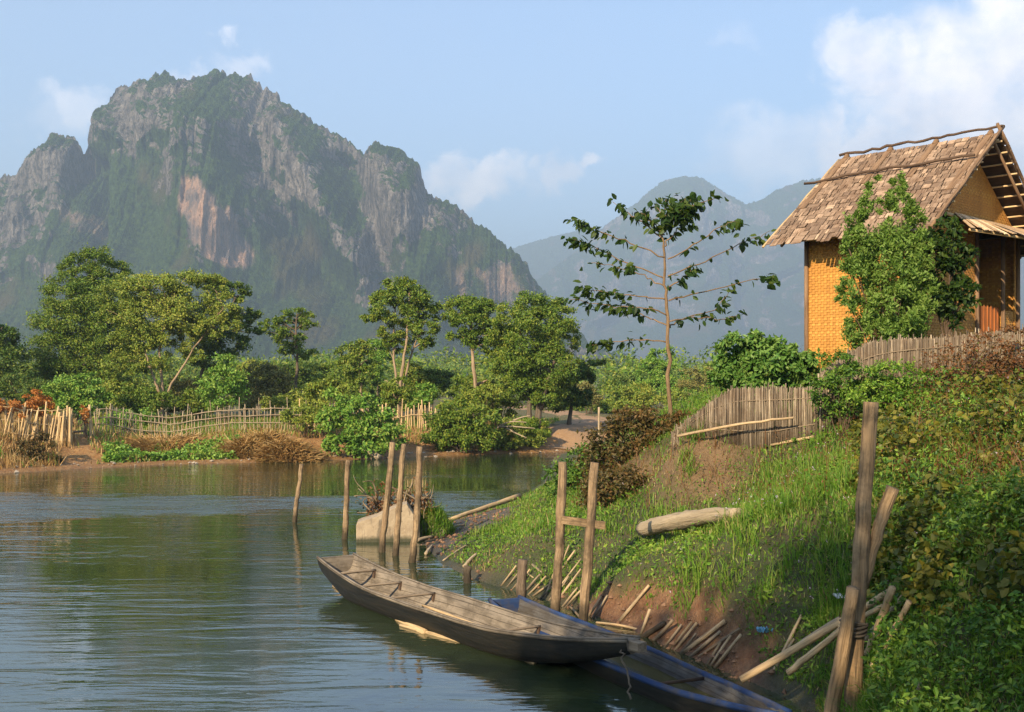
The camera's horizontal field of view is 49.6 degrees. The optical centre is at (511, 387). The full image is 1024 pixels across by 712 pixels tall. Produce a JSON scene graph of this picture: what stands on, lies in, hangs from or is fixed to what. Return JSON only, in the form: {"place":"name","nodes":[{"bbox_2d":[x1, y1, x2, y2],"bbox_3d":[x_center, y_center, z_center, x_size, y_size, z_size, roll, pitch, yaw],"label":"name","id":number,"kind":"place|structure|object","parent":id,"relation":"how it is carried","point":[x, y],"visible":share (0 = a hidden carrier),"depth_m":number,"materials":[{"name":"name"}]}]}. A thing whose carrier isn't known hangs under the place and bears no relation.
{"place":"outdoors","nodes":[
{"label":"outdoors","id":0,"kind":"place"},
{"bbox_2d":[0,68,679,381],"bbox_3d":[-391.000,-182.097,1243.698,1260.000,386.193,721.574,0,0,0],"label":"mountain","id":1,"kind":"structure","parent":0,"point":[272,199],"depth_m":1192.99,"materials":[{"name":"stone"}]},
{"bbox_2d":[0,452,809,711],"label":"river water","id":2,"kind":"structure","parent":0,"point":[205,587],"depth_m":15.46,"materials":[{"name":"liquid"}]},
{"bbox_2d":[292,464,303,521],"bbox_3d":[-4.788,2.651,24.687,0.298,1.896,0.124,0,0,0],"label":"wooden post","id":3,"kind":"object","parent":2,"relation":"in","point":[296,500],"visible":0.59,"depth_m":24.64,"materials":[{"name":"wood"}]},
{"bbox_2d":[342,460,350,539],"bbox_3d":[-3.287,2.516,21.902,0.200,2.170,0.138,0,0,0],"label":"wooden post","id":4,"kind":"object","parent":2,"relation":"in","point":[346,504],"visible":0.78,"depth_m":21.86,"materials":[{"name":"wood"}]},
{"bbox_2d":[379,442,394,551],"bbox_3d":[-2.312,2.299,20.197,0.376,2.612,0.161,0,0,0],"label":"wooden post","id":5,"kind":"object","parent":2,"relation":"in","point":[385,514],"visible":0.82,"depth_m":20.15,"materials":[{"name":"wood"}]},
{"bbox_2d":[392,444,406,555],"bbox_3d":[-2.027,2.301,19.796,0.294,2.600,0.128,0,0,0],"label":"wooden post","id":6,"kind":"object","parent":2,"relation":"in","point":[396,541],"visible":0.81,"depth_m":19.75,"materials":[{"name":"wood"}]},
{"bbox_2d":[408,446,422,562],"bbox_3d":[-1.676,2.308,19.014,0.283,2.595,0.138,0,0,0],"label":"wooden post","id":7,"kind":"object","parent":2,"relation":"in","point":[416,521],"visible":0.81,"depth_m":18.97,"materials":[{"name":"wood"}]},
{"bbox_2d":[316,553,646,662],"bbox_3d":[-0.683,2.756,13.619,0.881,0.628,6.961,0,0,-34],"label":"wooden boat","id":8,"kind":"object","parent":2,"relation":"on","point":[361,581],"visible":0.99,"depth_m":13.35,"materials":[{"name":"grey wood"}]},
{"bbox_2d":[515,559,527,597],"bbox_3d":[0.122,2.983,15.183,0.202,1.256,0.183,0,0,0],"label":"wooden post","id":9,"kind":"object","parent":2,"relation":"in","point":[520,587],"visible":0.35,"depth_m":15.12,"materials":[{"name":"wood"}]},
{"bbox_2d":[488,595,791,711],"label":"blue boat","id":10,"kind":"object","parent":2,"relation":"on","point":[667,680],"visible":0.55,"depth_m":10.95,"materials":[{"name":"paint"}]},
{"bbox_2d":[0,368,1023,711],"bbox_3d":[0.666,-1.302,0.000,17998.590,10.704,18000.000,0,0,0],"label":"ground","id":11,"kind":"structure","parent":0,"point":[84,452],"depth_m":14.44,"materials":[{"name":"soil"}]},
{"bbox_2d":[0,398,29,434],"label":"dry shrub","id":12,"kind":"object","parent":11,"relation":"on","point":[15,404],"visible":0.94,"depth_m":42.63,"materials":[{"name":"orange plant"}]},
{"bbox_2d":[0,323,37,391],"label":"broadleaf tree","id":13,"kind":"object","parent":11,"relation":"on","point":[9,350],"visible":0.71,"depth_m":61.62,"materials":[{"name":"green plant"}]},
{"bbox_2d":[0,368,54,414],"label":"bush","id":14,"kind":"object","parent":11,"relation":"on","point":[27,386],"visible":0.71,"depth_m":59.65,"materials":[{"name":"green plant"}]},
{"bbox_2d":[4,429,63,464],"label":"bush","id":15,"kind":"object","parent":11,"relation":"on","point":[34,449],"visible":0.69,"depth_m":41.05,"materials":[{"name":"brown plant"}]},
{"bbox_2d":[0,401,71,444],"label":"brushwood fence","id":16,"kind":"object","parent":11,"relation":"on","point":[53,425],"visible":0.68,"depth_m":43.05,"materials":[{"name":"brown wood"}]},
{"bbox_2d":[19,388,55,432],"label":"dry shrub","id":17,"kind":"object","parent":11,"relation":"on","point":[36,402],"visible":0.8,"depth_m":43.47,"materials":[{"name":"orange plant"}]},
{"bbox_2d":[56,405,94,446],"bbox_3d":[-17.522,1.605,44.552,0.808,1.817,2.561,0,0,0],"label":"gate frame","id":18,"kind":"object","parent":11,"relation":"on","point":[91,428],"visible":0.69,"depth_m":43.58,"materials":[{"name":"brown wood"}]},
{"bbox_2d":[39,369,117,428],"bbox_3d":[-20.521,0.551,51.993,3.362,2.928,3.010,0,0,27],"label":"bush","id":19,"kind":"object","parent":11,"relation":"on","point":[70,390],"visible":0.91,"depth_m":51.64,"materials":[{"name":"green plant"}]},
{"bbox_2d":[23,242,153,416],"bbox_3d":[-24.907,-3.392,66.670,8.068,10.471,6.520,0,0,0],"label":"broadleaf tree","id":20,"kind":"object","parent":11,"relation":"on","point":[90,344],"visible":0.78,"depth_m":64.98,"materials":[{"name":"green plant"}]},
{"bbox_2d":[87,370,164,419],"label":"bush","id":21,"kind":"object","parent":11,"relation":"on","point":[117,384],"visible":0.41,"depth_m":57.62,"materials":[{"name":"green plant"}]},
{"bbox_2d":[101,407,161,432],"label":"bush","id":22,"kind":"object","parent":11,"relation":"on","point":[144,412],"visible":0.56,"depth_m":48.79,"materials":[{"name":"green plant"}]},
{"bbox_2d":[112,385,178,417],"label":"bush","id":23,"kind":"object","parent":11,"relation":"on","point":[139,398],"visible":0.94,"depth_m":54.81,"materials":[{"name":"green plant"}]},
{"bbox_2d":[120,429,212,453],"bbox_3d":[-14.417,2.559,46.397,4.342,1.878,3.452,0,0,0],"label":"straw heap","id":24,"kind":"object","parent":11,"relation":"on","point":[148,443],"visible":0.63,"depth_m":46.15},
{"bbox_2d":[92,268,245,421],"bbox_3d":[-17.633,-2.140,57.441,8.008,8.251,4.932,0,0,0],"label":"broadleaf tree","id":25,"kind":"object","parent":11,"relation":"on","point":[175,302],"visible":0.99,"depth_m":56.70,"materials":[{"name":"green plant"}]},
{"bbox_2d":[101,434,241,462],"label":"creeper vegetation","id":26,"kind":"object","parent":11,"relation":"on","point":[205,450],"visible":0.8,"depth_m":44.16,"materials":[{"name":"green plant"}]},
{"bbox_2d":[157,373,203,419],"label":"bush","id":27,"kind":"object","parent":11,"relation":"on","point":[177,386],"visible":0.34,"depth_m":59.78,"materials":[{"name":"green plant"}]},
{"bbox_2d":[173,384,227,420],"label":"bush","id":28,"kind":"object","parent":11,"relation":"on","point":[196,404],"visible":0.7,"depth_m":57.67,"materials":[{"name":"green plant"}]},
{"bbox_2d":[94,397,316,439],"bbox_3d":[-13.243,1.522,48.279,9.381,2.214,1.149,0,0,-23],"label":"bamboo fence","id":29,"kind":"object","parent":11,"relation":"on","point":[141,430],"visible":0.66,"depth_m":48.11,"materials":[{"name":"wood"}]},
{"bbox_2d":[193,351,252,426],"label":"bush","id":30,"kind":"object","parent":11,"relation":"on","point":[230,385],"visible":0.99,"depth_m":52.79,"materials":[{"name":"green plant"}]},
{"bbox_2d":[188,280,263,418],"bbox_3d":[-15.838,-2.010,61.222,4.577,7.919,3.143,0,0,0],"label":"broadleaf tree","id":31,"kind":"object","parent":11,"relation":"on","point":[211,348],"visible":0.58,"depth_m":60.73,"materials":[{"name":"green plant"}]},
{"bbox_2d":[211,430,268,460],"bbox_3d":[-10.968,2.584,45.568,3.185,1.608,2.584,0,0,0],"label":"straw heap","id":32,"kind":"object","parent":11,"relation":"on","point":[244,448],"visible":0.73,"depth_m":45.08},
{"bbox_2d":[236,358,279,414],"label":"bush","id":33,"kind":"object","parent":11,"relation":"on","point":[241,367],"visible":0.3,"depth_m":71.74,"materials":[{"name":"green plant"}]},
{"bbox_2d":[239,426,293,445],"bbox_3d":[-10.277,2.430,46.287,3.032,1.783,2.488,0,0,0],"label":"straw heap","id":34,"kind":"object","parent":11,"relation":"on","point":[265,435],"visible":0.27,"depth_m":46.23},
{"bbox_2d":[240,360,304,417],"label":"bush","id":35,"kind":"object","parent":11,"relation":"on","point":[267,386],"visible":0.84,"depth_m":63.40,"materials":[{"name":"green plant"}]},
{"bbox_2d":[0,409,559,468],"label":"dry grass","id":36,"kind":"structure","parent":11,"relation":"on","point":[6,461],"depth_m":46.55,"materials":[{"name":"plant"}]},
{"bbox_2d":[0,412,562,465],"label":"grass","id":37,"kind":"structure","parent":11,"relation":"on","point":[236,425],"depth_m":52.80,"materials":[{"name":"plant"}]},
{"bbox_2d":[248,434,327,462],"bbox_3d":[-9.140,2.736,45.187,3.496,1.954,2.814,0,0,0],"label":"straw heap","id":38,"kind":"object","parent":11,"relation":"on","point":[296,450],"visible":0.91,"depth_m":44.71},
{"bbox_2d":[257,307,320,412],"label":"broadleaf tree","id":39,"kind":"object","parent":11,"relation":"on","point":[283,333],"visible":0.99,"depth_m":66.75,"materials":[{"name":"green plant"}]},
{"bbox_2d":[258,388,321,422],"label":"bush","id":40,"kind":"object","parent":11,"relation":"on","point":[286,398],"visible":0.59,"depth_m":56.78,"materials":[{"name":"green plant"}]},
{"bbox_2d":[260,360,333,393],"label":"broadleaf tree","id":41,"kind":"object","parent":11,"relation":"on","point":[303,379],"visible":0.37,"depth_m":71.18,"materials":[{"name":"green plant"}]},
{"bbox_2d":[276,403,321,438],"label":"bush","id":42,"kind":"object","parent":11,"relation":"on","point":[287,416],"visible":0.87,"depth_m":48.11,"materials":[{"name":"green plant"}]},
{"bbox_2d":[300,375,350,436],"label":"bush","id":43,"kind":"object","parent":11,"relation":"on","point":[318,390],"visible":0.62,"depth_m":48.90,"materials":[{"name":"green plant"}]},
{"bbox_2d":[311,359,359,403],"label":"bush","id":44,"kind":"object","parent":11,"relation":"on","point":[326,366],"visible":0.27,"depth_m":62.85,"materials":[{"name":"green plant"}]},
{"bbox_2d":[328,338,380,410],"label":"broadleaf tree","id":45,"kind":"object","parent":11,"relation":"on","point":[353,356],"visible":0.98,"depth_m":59.80,"materials":[{"name":"green plant"}]},
{"bbox_2d":[313,385,411,458],"bbox_3d":[-6.308,1.468,46.586,4.199,3.169,2.328,0,0,0],"label":"bush","id":46,"kind":"object","parent":11,"relation":"on","point":[345,410],"visible":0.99,"depth_m":46.27,"materials":[{"name":"green plant"}]},
{"bbox_2d":[299,399,436,430],"bbox_3d":[-6.732,1.387,52.022,6.428,1.742,0.288,0,0,-8],"label":"bamboo fence","id":47,"kind":"object","parent":11,"relation":"on","point":[419,412],"visible":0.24,"depth_m":52.27,"materials":[{"name":"wood"}]},
{"bbox_2d":[361,338,392,394],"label":"broadleaf tree","id":48,"kind":"object","parent":11,"relation":"on","point":[381,356],"visible":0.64,"depth_m":69.63,"materials":[{"name":"green plant"}]},
{"bbox_2d":[0,331,759,406],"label":"woodland","id":49,"kind":"object","parent":11,"relation":"on","point":[453,364],"visible":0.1,"depth_m":133.75,"materials":[{"name":"green plant"}]},
{"bbox_2d":[356,501,419,542],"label":"concrete block","id":50,"kind":"structure","parent":11,"relation":"on","point":[368,528],"depth_m":21.50,"materials":[{"name":"concrete"}]},
{"bbox_2d":[340,475,446,517],"bbox_3d":[-2.229,2.392,22.424,2.305,1.199,1.332,0,0,17],"label":"root tangle","id":51,"kind":"object","parent":50,"relation":"on","point":[376,504],"visible":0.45,"depth_m":22.24,"materials":[{"name":"brown wood"}]},
{"bbox_2d":[378,375,416,423],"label":"bush","id":52,"kind":"object","parent":11,"relation":"on","point":[390,389],"visible":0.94,"depth_m":53.82,"materials":[{"name":"green plant"}]},
{"bbox_2d":[359,275,442,419],"bbox_3d":[-5.435,-1.851,55.830,4.036,7.839,2.952,0,0,-27],"label":"broadleaf tree","id":53,"kind":"object","parent":11,"relation":"on","point":[417,300],"visible":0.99,"depth_m":55.68,"materials":[{"name":"green plant"}]},
{"bbox_2d":[390,361,433,421],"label":"bush","id":54,"kind":"object","parent":11,"relation":"on","point":[411,369],"visible":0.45,"depth_m":59.74,"materials":[{"name":"green plant"}]},
{"bbox_2d":[406,381,438,426],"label":"bush","id":55,"kind":"object","parent":11,"relation":"on","point":[425,397],"visible":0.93,"depth_m":53.78,"materials":[{"name":"green plant"}]},
{"bbox_2d":[411,364,459,413],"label":"broadleaf tree","id":56,"kind":"object","parent":11,"relation":"on","point":[441,384],"visible":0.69,"depth_m":59.54,"materials":[{"name":"green plant"}]},
{"bbox_2d":[420,501,462,537],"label":"turf clump","id":57,"kind":"object","parent":11,"relation":"on","point":[434,522],"visible":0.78,"depth_m":22.10,"materials":[{"name":"green plant"}]},
{"bbox_2d":[420,392,506,452],"bbox_3d":[-2.170,1.581,49.847,3.903,2.798,3.201,0,0,0],"label":"bush","id":58,"kind":"object","parent":11,"relation":"on","point":[454,425],"visible":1,"depth_m":49.19,"materials":[{"name":"green plant"}]},
{"bbox_2d":[440,293,502,421],"bbox_3d":[-1.849,-1.232,53.954,3.459,6.852,2.752,0,0,0],"label":"broadleaf tree","id":59,"kind":"object","parent":11,"relation":"on","point":[478,310],"visible":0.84,"depth_m":53.66,"materials":[{"name":"green plant"}]},
{"bbox_2d":[449,374,502,416],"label":"bush","id":60,"kind":"object","parent":11,"relation":"on","point":[466,382],"visible":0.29,"depth_m":55.65,"materials":[{"name":"green plant"}]},
{"bbox_2d":[461,382,502,423],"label":"bush","id":61,"kind":"object","parent":11,"relation":"on","point":[481,393],"visible":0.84,"depth_m":52.53,"materials":[{"name":"green plant"}]},
{"bbox_2d":[448,493,521,519],"bbox_3d":[-0.597,2.804,26.051,0.134,0.384,3.138,0,0,30],"label":"bamboo pole","id":62,"kind":"object","parent":11,"relation":"on","point":[486,507],"visible":0.84,"depth_m":26.05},
{"bbox_2d":[479,380,526,425],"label":"bush","id":63,"kind":"object","parent":11,"relation":"on","point":[508,400],"visible":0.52,"depth_m":54.69,"materials":[{"name":"green plant"}]},
{"bbox_2d":[484,414,546,450],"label":"bush","id":64,"kind":"object","parent":11,"relation":"on","point":[507,441],"visible":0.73,"depth_m":50.93,"materials":[{"name":"green plant"}]},
{"bbox_2d":[483,288,583,428],"bbox_3d":[1.033,-0.971,53.011,4.945,7.548,4.885,0,0,0],"label":"broadleaf tree","id":65,"kind":"object","parent":11,"relation":"on","point":[540,387],"visible":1,"depth_m":52.42,"materials":[{"name":"green plant"}]},
{"bbox_2d":[538,441,609,505],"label":"bush","id":66,"kind":"object","parent":11,"relation":"on","point":[572,476],"visible":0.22,"depth_m":22.35,"materials":[{"name":"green plant"}]},
{"bbox_2d":[547,357,606,424],"bbox_3d":[3.092,0.247,57.945,3.380,3.698,2.532,0,0,30],"label":"broadleaf tree","id":67,"kind":"object","parent":11,"relation":"on","point":[576,396],"visible":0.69,"depth_m":57.69,"materials":[{"name":"green plant"}]},
{"bbox_2d":[550,461,604,621],"bbox_3d":[0.812,2.231,14.203,0.764,2.552,0.202,0,0,16],"label":"landing trestle","id":68,"kind":"object","parent":11,"relation":"on","point":[590,523],"visible":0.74,"depth_m":14.15,"materials":[{"name":"wood"}]},
{"bbox_2d":[576,380,604,413],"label":"bush","id":69,"kind":"object","parent":11,"relation":"on","point":[597,398],"visible":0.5,"depth_m":73.86,"materials":[{"name":"green plant"}]},
{"bbox_2d":[567,462,654,511],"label":"bush","id":70,"kind":"object","parent":11,"relation":"on","point":[632,478],"visible":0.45,"depth_m":18.26,"materials":[{"name":"brown plant"}]},
{"bbox_2d":[420,505,805,710],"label":"earth clods","id":71,"kind":"object","parent":11,"relation":"on","point":[769,672],"visible":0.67,"depth_m":14.51,"materials":[{"name":"soil"}]},
{"bbox_2d":[592,379,655,413],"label":"bush","id":72,"kind":"object","parent":11,"relation":"on","point":[605,406],"visible":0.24,"depth_m":77.07,"materials":[{"name":"green plant"}]},
{"bbox_2d":[602,370,650,395],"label":"bush","id":73,"kind":"object","parent":11,"relation":"on","point":[619,379],"visible":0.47,"depth_m":91.69,"materials":[{"name":"green plant"}]},
{"bbox_2d":[570,401,690,477],"bbox_3d":[2.250,1.095,20.607,2.474,1.745,1.902,0,0,-38],"label":"bush","id":74,"kind":"object","parent":11,"relation":"on","point":[644,424],"visible":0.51,"depth_m":20.36,"materials":[{"name":"brown plant"}]},
{"bbox_2d":[607,380,667,413],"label":"bush","id":75,"kind":"object","parent":11,"relation":"on","point":[643,395],"visible":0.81,"depth_m":69.48,"materials":[{"name":"green plant"}]},
{"bbox_2d":[632,344,697,409],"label":"bush","id":76,"kind":"object","parent":11,"relation":"on","point":[655,381],"visible":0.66,"depth_m":75.60,"materials":[{"name":"green plant"}]},
{"bbox_2d":[559,189,780,414],"bbox_3d":[3.341,-1.619,23.145,4.718,5.035,1.902,0,0,0],"label":"young tree","id":77,"kind":"object","parent":11,"relation":"on","point":[677,213],"visible":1,"depth_m":23.04,"materials":[{"name":"green plant"}]},
{"bbox_2d":[663,387,696,405],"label":"bush","id":78,"kind":"object","parent":11,"relation":"on","point":[675,393],"visible":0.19,"depth_m":59.92,"materials":[{"name":"green plant"}]},
{"bbox_2d":[636,507,740,535],"bbox_3d":[2.319,1.830,14.978,0.265,0.733,3.146,0,0,-15],"label":"log","id":79,"kind":"object","parent":11,"relation":"on","point":[686,519],"visible":0.91,"depth_m":14.83,"materials":[{"name":"wood"}]},
{"bbox_2d":[675,365,726,398],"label":"bush","id":80,"kind":"object","parent":11,"relation":"on","point":[695,381],"visible":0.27,"depth_m":65.91,"materials":[{"name":"green plant"}]},
{"bbox_2d":[680,619,725,653],"bbox_3d":[2.107,2.818,12.372,0.628,0.537,0.061,0,0,36],"label":"bamboo stake","id":81,"kind":"object","parent":11,"relation":"on","point":[702,638],"visible":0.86,"depth_m":12.33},
{"bbox_2d":[437,366,1023,711],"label":"dry grass","id":82,"kind":"structure","parent":11,"relation":"on","point":[849,501],"depth_m":13.90,"materials":[{"name":"plant"}]},
{"bbox_2d":[441,332,1023,711],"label":"leafy vegetation","id":83,"kind":"object","parent":11,"relation":"on","point":[968,663],"visible":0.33,"depth_m":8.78,"materials":[{"name":"green plant"}]},
{"bbox_2d":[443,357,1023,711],"bbox_3d":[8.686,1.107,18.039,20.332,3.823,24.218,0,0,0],"label":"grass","id":84,"kind":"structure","parent":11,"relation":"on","point":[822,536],"depth_m":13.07,"materials":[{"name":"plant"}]},
{"bbox_2d":[671,382,817,452],"bbox_3d":[3.718,0.540,18.101,2.584,1.257,0.215,0,0,36],"label":"reed fence","id":85,"kind":"object","parent":11,"relation":"on","point":[766,403],"visible":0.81,"depth_m":17.90,"materials":[{"name":"brown wood"}]},
{"bbox_2d":[677,417,793,437],"bbox_3d":[3.567,0.641,17.806,1.952,0.374,0.070,0,0,30],"label":"bamboo pole","id":86,"kind":"object","parent":85,"relation":"attached to","point":[723,427],"visible":1,"depth_m":17.81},
{"bbox_2d":[706,328,824,398],"bbox_3d":[4.452,-0.287,19.418,1.925,1.519,1.631,0,0,31],"label":"leafy shrub","id":87,"kind":"object","parent":11,"relation":"on","point":[789,364],"visible":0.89,"depth_m":19.21,"materials":[{"name":"green plant"}]},
{"bbox_2d":[567,348,1023,510],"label":"weeds","id":88,"kind":"object","parent":11,"relation":"on","point":[964,452],"visible":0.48,"depth_m":13.83,"materials":[{"name":"green plant"}]},
{"bbox_2d":[786,626,839,675],"bbox_3d":[2.686,2.197,9.525,0.681,0.650,0.061,0,0,33],"label":"bamboo pole","id":89,"kind":"object","parent":11,"relation":"on","point":[810,654],"visible":0.65,"depth_m":9.56,"materials":[{"name":"wood"}]},
{"bbox_2d":[739,589,895,682],"bbox_3d":[2.671,2.178,9.726,1.330,0.928,0.076,0,0,16],"label":"bamboo pole","id":90,"kind":"object","parent":11,"relation":"on","point":[790,651],"visible":0.75,"depth_m":9.74,"materials":[{"name":"wood"}]},
{"bbox_2d":[824,585,859,711],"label":"prop pole","id":91,"kind":"object","parent":11,"relation":"on","point":[842,653],"visible":0.98,"depth_m":8.78,"materials":[{"name":"wood"}]},
{"bbox_2d":[803,347,901,436],"bbox_3d":[5.236,0.109,16.845,1.335,1.463,1.314,0,0,-44],"label":"bush","id":92,"kind":"object","parent":11,"relation":"on","point":[845,370],"visible":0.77,"depth_m":16.75,"materials":[{"name":"green plant"}]},
{"bbox_2d":[839,402,898,711],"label":"mooring post","id":93,"kind":"object","parent":11,"relation":"on","point":[866,545],"visible":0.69,"depth_m":8.90,"materials":[{"name":"wood"}]},
{"bbox_2d":[864,585,895,655],"bbox_3d":[3.051,1.942,9.176,0.082,0.662,0.416,0,0,-17],"label":"bamboo pole","id":94,"kind":"object","parent":11,"relation":"on","point":[889,597],"visible":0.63,"depth_m":9.09,"materials":[{"name":"wood"}]},
{"bbox_2d":[833,170,940,354],"bbox_3d":[6.045,-1.712,17.884,1.369,3.612,1.484,0,0,45],"label":"tall shrub","id":95,"kind":"object","parent":11,"relation":"on","point":[906,305],"visible":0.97,"depth_m":17.81,"materials":[{"name":"green plant"}]},
{"bbox_2d":[869,599,911,664],"bbox_3d":[3.080,2.028,9.026,0.064,0.662,0.444,0,0,-30],"label":"bamboo pole","id":96,"kind":"object","parent":11,"relation":"on","point":[905,608],"visible":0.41,"depth_m":8.89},
{"bbox_2d":[762,123,1023,367],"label":"bamboo hut","id":97,"kind":"object","parent":11,"relation":"on","point":[975,183],"visible":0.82,"depth_m":20.83,"materials":[{"name":"wicker"}]},
{"bbox_2d":[979,305,998,334],"bbox_3d":[9.162,-0.890,21.383,1.120,1.380,0.058,0,0,-44],"label":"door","id":98,"kind":"structure","parent":97,"relation":"in","point":[988,316],"depth_m":21.42,"materials":[{"name":"wood"}]},
{"bbox_2d":[818,324,1023,432],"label":"reed fence","id":99,"kind":"object","parent":11,"relation":"on","point":[870,352],"visible":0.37,"depth_m":17.25,"materials":[{"name":"brown wood"}]},
{"bbox_2d":[840,356,1023,415],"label":"bush","id":100,"kind":"object","parent":11,"relation":"on","point":[903,381],"visible":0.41,"depth_m":16.08,"materials":[{"name":"green plant"}]},
{"bbox_2d":[846,348,1023,623],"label":"creeper vegetation","id":101,"kind":"object","parent":11,"relation":"on","point":[927,571],"visible":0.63,"depth_m":10.47,"materials":[{"name":"green plant"}]},
{"bbox_2d":[919,212,983,349],"bbox_3d":[7.197,-1.566,18.242,1.140,2.701,0.741,0,0,0],"label":"dark shrub","id":102,"kind":"object","parent":11,"relation":"on","point":[950,293],"visible":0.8,"depth_m":18.15,"materials":[{"name":"green plant"}]},
{"bbox_2d":[908,323,1023,398],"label":"bush","id":103,"kind":"object","parent":11,"relation":"on","point":[988,364],"visible":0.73,"depth_m":16.06,"materials":[{"name":"brown plant"}]},
{"bbox_2d":[0,0,1023,248],"label":"sky","id":104,"kind":"structure","parent":0,"point":[525,116],"materials":[{"name":"blue"}]},
{"bbox_2d":[512,228,600,279],"bbox_3d":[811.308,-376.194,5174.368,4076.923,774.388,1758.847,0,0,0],"label":"mountain","id":105,"kind":"structure","parent":0,"point":[541,258],"depth_m":5219.95,"materials":[{"name":"stone"}]},
{"bbox_2d":[509,405,610,450],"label":"dirt road","id":106,"kind":"structure","parent":0,"point":[568,436],"depth_m":54.93,"materials":[{"name":"soil"}]},
{"bbox_2d":[518,416,551,446],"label":"bush","id":107,"kind":"object","parent":106,"relation":"on","point":[533,422],"visible":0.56,"depth_m":52.05,"materials":[{"name":"green plant"}]},
{"bbox_2d":[536,176,1023,374],"bbox_3d":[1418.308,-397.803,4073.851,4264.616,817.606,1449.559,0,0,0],"label":"mountain","id":108,"kind":"structure","parent":0,"point":[778,311],"depth_m":3966.69,"materials":[{"name":"stone"}]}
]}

